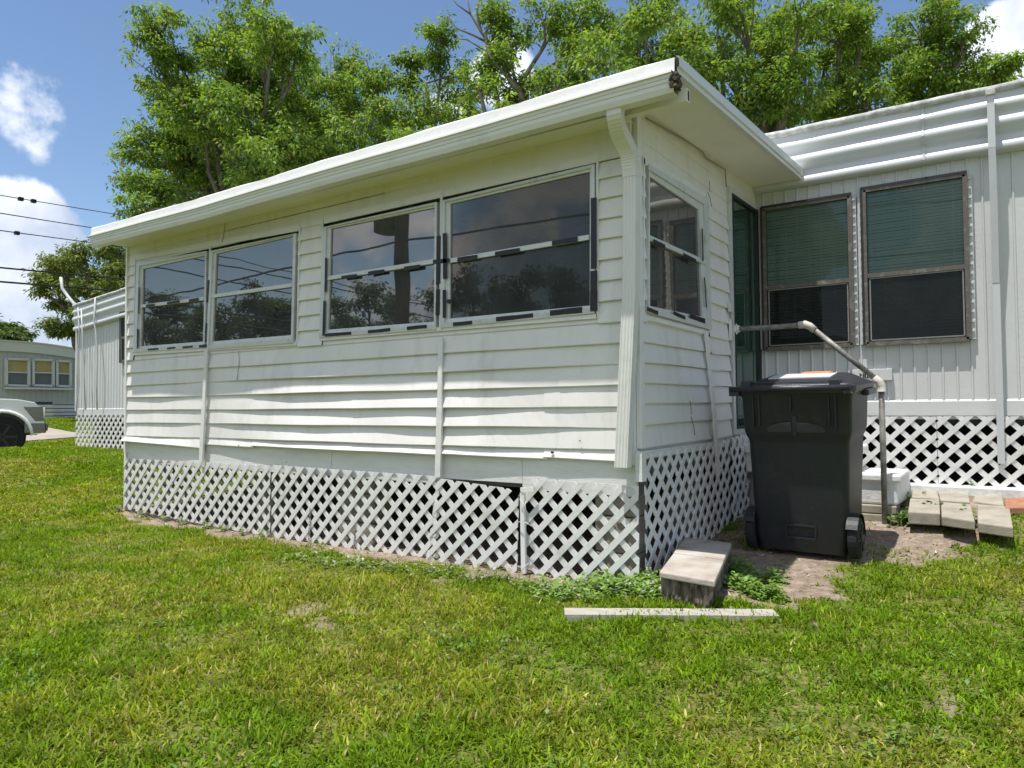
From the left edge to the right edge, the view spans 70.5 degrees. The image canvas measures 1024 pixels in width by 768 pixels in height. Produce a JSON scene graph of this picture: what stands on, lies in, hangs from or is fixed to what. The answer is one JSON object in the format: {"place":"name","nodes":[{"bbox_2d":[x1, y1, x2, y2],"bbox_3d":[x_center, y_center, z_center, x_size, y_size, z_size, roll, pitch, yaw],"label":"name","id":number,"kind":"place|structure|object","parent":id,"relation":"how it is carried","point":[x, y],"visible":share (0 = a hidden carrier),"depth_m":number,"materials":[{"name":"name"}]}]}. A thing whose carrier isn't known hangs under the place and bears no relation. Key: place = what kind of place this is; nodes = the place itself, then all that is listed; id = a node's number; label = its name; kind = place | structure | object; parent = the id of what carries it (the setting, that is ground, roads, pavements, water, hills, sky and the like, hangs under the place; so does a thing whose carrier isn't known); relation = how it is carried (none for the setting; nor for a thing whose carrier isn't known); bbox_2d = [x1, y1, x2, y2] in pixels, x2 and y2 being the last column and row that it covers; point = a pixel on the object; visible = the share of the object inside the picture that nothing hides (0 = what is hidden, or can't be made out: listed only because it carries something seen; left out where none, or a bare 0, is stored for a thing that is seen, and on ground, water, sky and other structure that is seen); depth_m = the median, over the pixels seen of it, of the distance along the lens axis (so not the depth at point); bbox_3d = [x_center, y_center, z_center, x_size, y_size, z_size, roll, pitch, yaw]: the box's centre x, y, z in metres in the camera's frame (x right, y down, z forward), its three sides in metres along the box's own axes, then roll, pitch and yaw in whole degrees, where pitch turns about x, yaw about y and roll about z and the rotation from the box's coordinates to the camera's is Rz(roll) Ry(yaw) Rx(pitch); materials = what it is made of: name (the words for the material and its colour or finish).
{"place":"outdoors","nodes":[
{"label":"outdoors","id":0,"kind":"place"},
{"bbox_2d":[0,213,92,227],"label":"overhead wire","id":1,"kind":"object","parent":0,"point":[45,220],"visible":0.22,"depth_m":19.05,"materials":[{"name":"black"}]},
{"bbox_2d":[0,281,115,290],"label":"overhead wire","id":2,"kind":"object","parent":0,"point":[54,286],"visible":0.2,"depth_m":18.74,"materials":[{"name":"black"}]},
{"bbox_2d":[26,428,93,440],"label":"driveway","id":3,"kind":"structure","parent":0,"point":[51,433],"depth_m":20.86,"materials":[{"name":"concrete"}]},
{"bbox_2d":[0,267,124,279],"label":"overhead wire","id":4,"kind":"object","parent":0,"point":[59,273],"visible":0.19,"depth_m":18.92,"materials":[{"name":"black"}]},
{"bbox_2d":[0,230,125,247],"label":"overhead wire","id":5,"kind":"object","parent":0,"point":[16,232],"visible":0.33,"depth_m":18.82,"materials":[{"name":"black"}]},
{"bbox_2d":[0,195,130,216],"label":"overhead wire","id":6,"kind":"object","parent":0,"point":[30,200],"visible":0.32,"depth_m":18.07,"materials":[{"name":"black"}]},
{"bbox_2d":[0,417,1023,767],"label":"lawn grass","id":7,"kind":"structure","parent":0,"point":[292,675],"depth_m":3.17,"materials":[{"name":"green plant"}]},
{"bbox_2d":[0,419,1023,767],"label":"ground","id":8,"kind":"structure","parent":0,"point":[918,541],"depth_m":3.97,"materials":[{"name":"soil"}]},
{"bbox_2d":[0,313,40,341],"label":"shade tree","id":9,"kind":"object","parent":8,"relation":"on","point":[12,331],"visible":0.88,"depth_m":61.36,"materials":[{"name":"green plant"}]},
{"bbox_2d":[0,399,47,446],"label":"pickup truck","id":10,"kind":"object","parent":8,"relation":"on","point":[20,420],"visible":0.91,"depth_m":14.76,"materials":[{"name":"white paint"}]},
{"bbox_2d":[0,340,75,416],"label":"mobile home","id":11,"kind":"object","parent":8,"relation":"on","point":[36,372],"visible":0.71,"depth_m":28.89,"materials":[{"name":"white metal"}]},
{"bbox_2d":[4,358,29,386],"bbox_3d":[-19.275,-0.453,28.215,0.140,1.117,0.868,-2,-2,34],"label":"window","id":12,"kind":"structure","parent":11,"relation":"in","point":[16,370],"depth_m":28.22,"materials":[{"name":"white"}]},
{"bbox_2d":[31,359,54,386],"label":"window","id":13,"kind":"structure","parent":11,"relation":"in","point":[42,370],"depth_m":28.99,"materials":[{"name":"white"}]},
{"bbox_2d":[55,360,71,387],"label":"window","id":14,"kind":"structure","parent":11,"relation":"in","point":[63,368],"depth_m":29.61,"materials":[{"name":"white"}]},
{"bbox_2d":[35,402,53,417],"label":"entry steps","id":15,"kind":"structure","parent":8,"relation":"on","point":[47,405],"depth_m":27.80,"materials":[{"name":"white"}]},
{"bbox_2d":[21,237,125,350],"bbox_3d":[-15.543,-1.591,26.334,5.150,7.202,7.650,0,-2,-21],"label":"shade tree","id":16,"kind":"object","parent":8,"relation":"on","point":[72,261],"visible":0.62,"depth_m":25.75,"materials":[{"name":"green plant"}]},
{"bbox_2d":[103,0,357,219],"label":"shade tree","id":17,"kind":"object","parent":8,"relation":"on","point":[192,144],"visible":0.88,"depth_m":14.58,"materials":[{"name":"green plant"}]},
{"bbox_2d":[256,471,289,530],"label":"concrete pier","id":18,"kind":"structure","parent":8,"relation":"on","point":[272,502],"depth_m":6.81,"materials":[{"name":"grey concrete"}]},
{"bbox_2d":[114,505,546,587],"bbox_3d":[-2.140,1.277,5.948,5.596,0.143,0.803,-2,-2,34],"label":"weed patch","id":19,"kind":"object","parent":8,"relation":"on","point":[358,560],"visible":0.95,"depth_m":5.09,"materials":[{"name":"green plant"}]},
{"bbox_2d":[291,32,416,153],"bbox_3d":[-3.716,-3.554,16.931,3.348,10.308,4.436,0,-2,-16],"label":"shade tree","id":20,"kind":"object","parent":8,"relation":"on","point":[338,89],"visible":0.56,"depth_m":16.73,"materials":[{"name":"green plant"}]},
{"bbox_2d":[339,477,391,546],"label":"concrete pier","id":21,"kind":"structure","parent":8,"relation":"on","point":[367,513],"depth_m":5.96,"materials":[{"name":"grey concrete"}]},
{"bbox_2d":[358,5,492,141],"bbox_3d":[-1.680,-3.181,15.225,2.885,9.419,3.173,1,-2,-30],"label":"shade tree","id":22,"kind":"object","parent":8,"relation":"on","point":[435,60],"visible":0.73,"depth_m":15.24,"materials":[{"name":"green plant"}]},
{"bbox_2d":[88,55,802,580],"bbox_3d":[-0.859,-0.243,7.054,6.474,3.325,3.234,-2,-2,34],"label":"enclosed porch","id":23,"kind":"object","parent":8,"relation":"on","point":[554,293],"visible":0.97,"depth_m":5.39,"materials":[{"name":"paint"}]},
{"bbox_2d":[134,251,208,351],"bbox_3d":[-3.466,-0.823,7.392,1.367,0.976,0.070,-2,-2,34],"label":"window","id":24,"kind":"structure","parent":23,"relation":"in","point":[172,293],"depth_m":7.39,"materials":[{"name":"glass"}]},
{"bbox_2d":[206,233,297,348],"bbox_3d":[-2.398,-0.820,6.665,1.317,0.960,0.067,-2,-2,34],"label":"window","id":25,"kind":"structure","parent":23,"relation":"in","point":[252,298],"depth_m":6.64,"materials":[{"name":"glass"}]},
{"bbox_2d":[308,509,310,542],"bbox_3d":[-1.702,1.202,6.086,0.031,0.324,0.027,0,-2,-12],"label":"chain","id":26,"kind":"object","parent":23,"relation":"hanging from","point":[309,525],"visible":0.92,"depth_m":6.08,"materials":[{"name":"grey metal"}]},
{"bbox_2d":[353,522,355,548],"bbox_3d":[-1.259,1.266,5.782,0.031,0.324,0.028,0,-2,-7],"label":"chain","id":27,"kind":"object","parent":23,"relation":"hanging from","point":[355,536],"visible":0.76,"depth_m":5.78,"materials":[{"name":"grey metal"}]},
{"bbox_2d":[319,202,440,337],"bbox_3d":[-1.059,-0.865,5.751,1.332,0.952,0.070,-2,-2,34],"label":"window","id":28,"kind":"structure","parent":23,"relation":"in","point":[379,274],"depth_m":5.72,"materials":[{"name":"glass"}]},
{"bbox_2d":[433,164,596,327],"bbox_3d":[-0.005,-0.913,5.033,1.368,0.970,0.070,-2,-2,34],"label":"window","id":29,"kind":"structure","parent":23,"relation":"in","point":[527,249],"depth_m":4.98,"materials":[{"name":"glass"}]},
{"bbox_2d":[645,164,711,329],"bbox_3d":[1.165,-0.932,5.093,0.070,1.008,1.225,-2,-2,34],"label":"window","id":30,"kind":"structure","parent":23,"relation":"in","point":[677,243],"depth_m":5.06,"materials":[{"name":"glass"}]},
{"bbox_2d":[645,117,726,186],"bbox_3d":[1.311,-1.711,5.295,0.012,0.144,1.620,-2,-2,34],"label":"eave cable","id":31,"kind":"object","parent":23,"relation":"attached to","point":[659,125],"visible":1,"depth_m":5.26,"materials":[{"name":"grey plastic"}]},
{"bbox_2d":[726,186,761,434],"bbox_3d":[2.058,-0.614,6.384,0.056,2.090,0.931,-2,-2,34],"label":"door","id":32,"kind":"structure","parent":23,"relation":"in","point":[742,214],"depth_m":6.32,"materials":[{"name":"glass"}]},
{"bbox_2d":[0,538,993,767],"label":"lawn weeds","id":33,"kind":"object","parent":8,"relation":"on","point":[892,735],"visible":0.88,"depth_m":2.79,"materials":[{"name":"green plant"}]},
{"bbox_2d":[445,0,605,112],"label":"shade tree","id":34,"kind":"object","parent":8,"relation":"on","point":[499,56],"visible":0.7,"depth_m":13.96,"materials":[{"name":"green plant"}]},
{"bbox_2d":[520,487,534,573],"bbox_3d":[0.107,0.975,4.835,0.117,0.582,0.025,-2,-2,34],"label":"lattice stake","id":35,"kind":"object","parent":8,"relation":"on","point":[523,531],"visible":0.96,"depth_m":4.85,"materials":[{"name":"paint"}]},
{"bbox_2d":[516,500,533,570],"bbox_3d":[0.082,1.011,4.815,0.144,0.484,0.020,-2,-2,34],"label":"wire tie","id":36,"kind":"object","parent":35,"relation":"attached to","point":[524,522],"visible":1,"depth_m":4.81,"materials":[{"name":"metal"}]},
{"bbox_2d":[72,78,1023,497],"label":"mobile home","id":37,"kind":"object","parent":8,"relation":"on","point":[892,236],"visible":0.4,"depth_m":6.01,"materials":[{"name":"plastic"}]},
{"bbox_2d":[59,277,75,303],"bbox_3d":[-9.690,-1.875,15.883,0.656,0.993,0.082,-1,-2,21],"label":"service mast","id":38,"kind":"object","parent":37,"relation":"attached to","point":[70,299],"visible":0.66,"depth_m":15.93,"materials":[{"name":"metal"}]},
{"bbox_2d":[75,307,79,415],"bbox_3d":[-8.246,-0.429,13.760,0.138,2.077,0.023,-2,-2,34],"label":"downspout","id":39,"kind":"object","parent":37,"relation":"hanging from","point":[77,361],"visible":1,"depth_m":13.76,"materials":[{"name":"metal"}]},
{"bbox_2d":[81,308,85,409],"bbox_3d":[-8.029,-0.474,13.565,0.240,1.910,0.023,-2,-2,34],"label":"hanging cable","id":40,"kind":"object","parent":37,"relation":"hanging from","point":[83,358],"visible":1,"depth_m":13.56,"materials":[{"name":"metal"}]},
{"bbox_2d":[93,298,97,409],"bbox_3d":[-7.676,-0.565,13.350,0.186,2.076,0.031,-2,-2,34],"label":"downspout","id":41,"kind":"object","parent":37,"relation":"hanging from","point":[96,354],"visible":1,"depth_m":13.31,"materials":[{"name":"metal"}]},
{"bbox_2d":[119,311,124,362],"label":"window","id":42,"kind":"structure","parent":37,"relation":"in","point":[121,321],"depth_m":12.99,"materials":[{"name":"brown metal"}]},
{"bbox_2d":[758,192,858,350],"bbox_3d":[2.619,-0.975,6.440,0.823,1.332,0.053,-2,-2,34],"label":"window","id":43,"kind":"structure","parent":37,"relation":"in","point":[827,299],"depth_m":6.43,"materials":[{"name":"green glass"}]},
{"bbox_2d":[852,368,892,380],"bbox_3d":[3.048,-0.077,6.128,0.304,0.098,0.039,-2,-2,34],"label":"number plaque","id":44,"kind":"object","parent":37,"relation":"attached to","point":[885,374],"visible":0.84,"depth_m":6.08,"materials":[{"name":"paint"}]},
{"bbox_2d":[857,170,975,345],"bbox_3d":[3.314,-1.009,5.967,0.831,1.360,0.053,-2,-2,34],"label":"window","id":45,"kind":"structure","parent":37,"relation":"in","point":[912,290],"depth_m":5.96,"materials":[{"name":"green glass"}]},
{"bbox_2d":[519,567,661,602],"bbox_3d":[0.498,1.193,4.271,0.933,0.150,0.679,-1,-2,14],"label":"weed patch","id":46,"kind":"object","parent":8,"relation":"on","point":[604,583],"visible":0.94,"depth_m":4.24,"materials":[{"name":"green plant"}]},
{"bbox_2d":[165,504,1019,605],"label":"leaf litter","id":47,"kind":"object","parent":8,"relation":"on","point":[658,586],"visible":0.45,"depth_m":4.90,"materials":[{"name":"brown plant"}]},
{"bbox_2d":[595,481,647,577],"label":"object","id":48,"kind":"structure","parent":8,"relation":"on","point":[629,515],"depth_m":4.59,"materials":[{"name":"grey concrete"}]},
{"bbox_2d":[567,0,732,95],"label":"shade tree","id":49,"kind":"object","parent":8,"relation":"on","point":[641,25],"visible":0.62,"depth_m":12.44,"materials":[{"name":"green plant"}]},
{"bbox_2d":[564,608,779,620],"bbox_3d":[0.809,1.191,3.714,1.076,0.049,0.113,0,-2,3],"label":"wood plank","id":50,"kind":"object","parent":8,"relation":"on","point":[571,614],"visible":0.62,"depth_m":3.69,"materials":[{"name":"beige wood"}]},
{"bbox_2d":[664,472,704,538],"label":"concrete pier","id":51,"kind":"structure","parent":8,"relation":"on","point":[679,508],"depth_m":5.56,"materials":[{"name":"grey concrete"}]},
{"bbox_2d":[659,537,730,608],"bbox_3d":[1.125,1.164,4.359,0.316,0.259,1.212,-1,-2,21],"label":"concrete block","id":52,"kind":"object","parent":8,"relation":"on","point":[693,571],"visible":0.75,"depth_m":3.99,"materials":[{"name":"grey concrete"}]},
{"bbox_2d":[733,464,749,518],"bbox_3d":[1.800,0.855,5.709,0.127,0.441,0.128,-2,-2,34],"label":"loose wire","id":53,"kind":"object","parent":8,"relation":"on","point":[740,492],"visible":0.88,"depth_m":5.73,"materials":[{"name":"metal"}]},
{"bbox_2d":[742,456,753,503],"bbox_3d":[2.111,0.877,6.233,0.273,0.500,0.160,-2,-2,34],"label":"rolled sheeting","id":54,"kind":"object","parent":8,"relation":"on","point":[750,493],"visible":0.11,"depth_m":6.20,"materials":[{"name":"plastic"}]},
{"bbox_2d":[723,554,793,601],"bbox_3d":[1.457,1.155,4.379,0.525,0.141,0.832,0,-2,-24],"label":"weed patch","id":55,"kind":"object","parent":8,"relation":"on","point":[748,581],"visible":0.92,"depth_m":4.29,"materials":[{"name":"green plant"}]},
{"bbox_2d":[688,0,850,133],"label":"shade tree","id":56,"kind":"object","parent":8,"relation":"on","point":[771,90],"visible":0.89,"depth_m":13.03,"materials":[{"name":"green plant"}]},
{"bbox_2d":[729,371,875,558],"bbox_3d":[2.023,0.525,4.991,0.817,1.235,0.775,-2,-2,34],"label":"wheeled bin","id":57,"kind":"object","parent":8,"relation":"on","point":[804,431],"visible":1,"depth_m":4.78,"materials":[{"name":"plastic"}]},
{"bbox_2d":[729,319,888,526],"bbox_3d":[2.362,0.284,5.695,1.219,1.662,0.205,-2,-2,31],"label":"handrail","id":58,"kind":"object","parent":8,"relation":"on","point":[877,380],"visible":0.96,"depth_m":5.46,"materials":[{"name":"metal"}]},
{"bbox_2d":[744,444,909,521],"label":"concrete steps","id":59,"kind":"structure","parent":8,"relation":"on","point":[898,484],"depth_m":5.54,"materials":[{"name":"white concrete"}]},
{"bbox_2d":[790,0,925,127],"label":"shade tree","id":60,"kind":"object","parent":8,"relation":"on","point":[851,31],"visible":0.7,"depth_m":14.17,"materials":[{"name":"green plant"}]},
{"bbox_2d":[908,498,940,525],"bbox_3d":[3.018,0.932,5.299,0.198,0.130,0.474,-1,-2,30],"label":"paver","id":61,"kind":"object","parent":8,"relation":"on","point":[927,513],"visible":0.99,"depth_m":5.13,"materials":[{"name":"concrete"}]},
{"bbox_2d":[912,490,939,500],"bbox_3d":[3.269,0.880,5.716,0.186,0.083,0.489,-1,-2,30],"label":"paver","id":62,"kind":"object","parent":8,"relation":"on","point":[917,494],"visible":0.54,"depth_m":5.62,"materials":[{"name":"concrete"}]},
{"bbox_2d":[885,481,1013,534],"bbox_3d":[3.506,0.907,5.544,1.577,0.308,0.844,0,-2,-16],"label":"weed patch","id":63,"kind":"object","parent":8,"relation":"on","point":[902,518],"visible":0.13,"depth_m":5.31,"materials":[{"name":"green plant"}]},
{"bbox_2d":[880,0,1023,101],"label":"shade tree","id":64,"kind":"object","parent":8,"relation":"on","point":[938,50],"visible":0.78,"depth_m":14.43,"materials":[{"name":"green plant"}]},
{"bbox_2d":[938,492,969,504],"bbox_3d":[3.407,0.886,5.591,0.206,0.095,0.516,-2,-2,31],"label":"paver","id":65,"kind":"object","parent":8,"relation":"on","point":[952,497],"visible":0.42,"depth_m":5.50,"materials":[{"name":"concrete"}]},
{"bbox_2d":[941,502,974,529],"bbox_3d":[3.128,0.923,5.091,0.190,0.111,0.570,-1,-2,30],"label":"paver","id":66,"kind":"object","parent":8,"relation":"on","point":[952,515],"visible":0.92,"depth_m":4.97,"materials":[{"name":"concrete"}]},
{"bbox_2d":[972,495,1003,505],"bbox_3d":[3.594,0.887,5.464,0.199,0.088,0.476,-2,-2,34],"label":"paver","id":67,"kind":"object","parent":8,"relation":"on","point":[995,500],"visible":0.64,"depth_m":5.43,"materials":[{"name":"concrete"}]},
{"bbox_2d":[977,504,1012,537],"bbox_3d":[3.330,0.937,4.998,0.196,0.125,0.702,-2,-2,33],"label":"paver","id":68,"kind":"object","parent":8,"relation":"on","point":[993,520],"visible":0.99,"depth_m":4.85,"materials":[{"name":"concrete"}]},
{"bbox_2d":[1004,497,1023,513],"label":"paver","id":69,"kind":"object","parent":8,"relation":"on","point":[1015,505],"visible":0.77,"depth_m":5.20,"materials":[{"name":"brick"}]},
{"bbox_2d":[0,0,1023,346],"label":"sky","id":70,"kind":"structure","parent":0,"point":[64,80],"materials":[{"name":"blue"}]}
]}

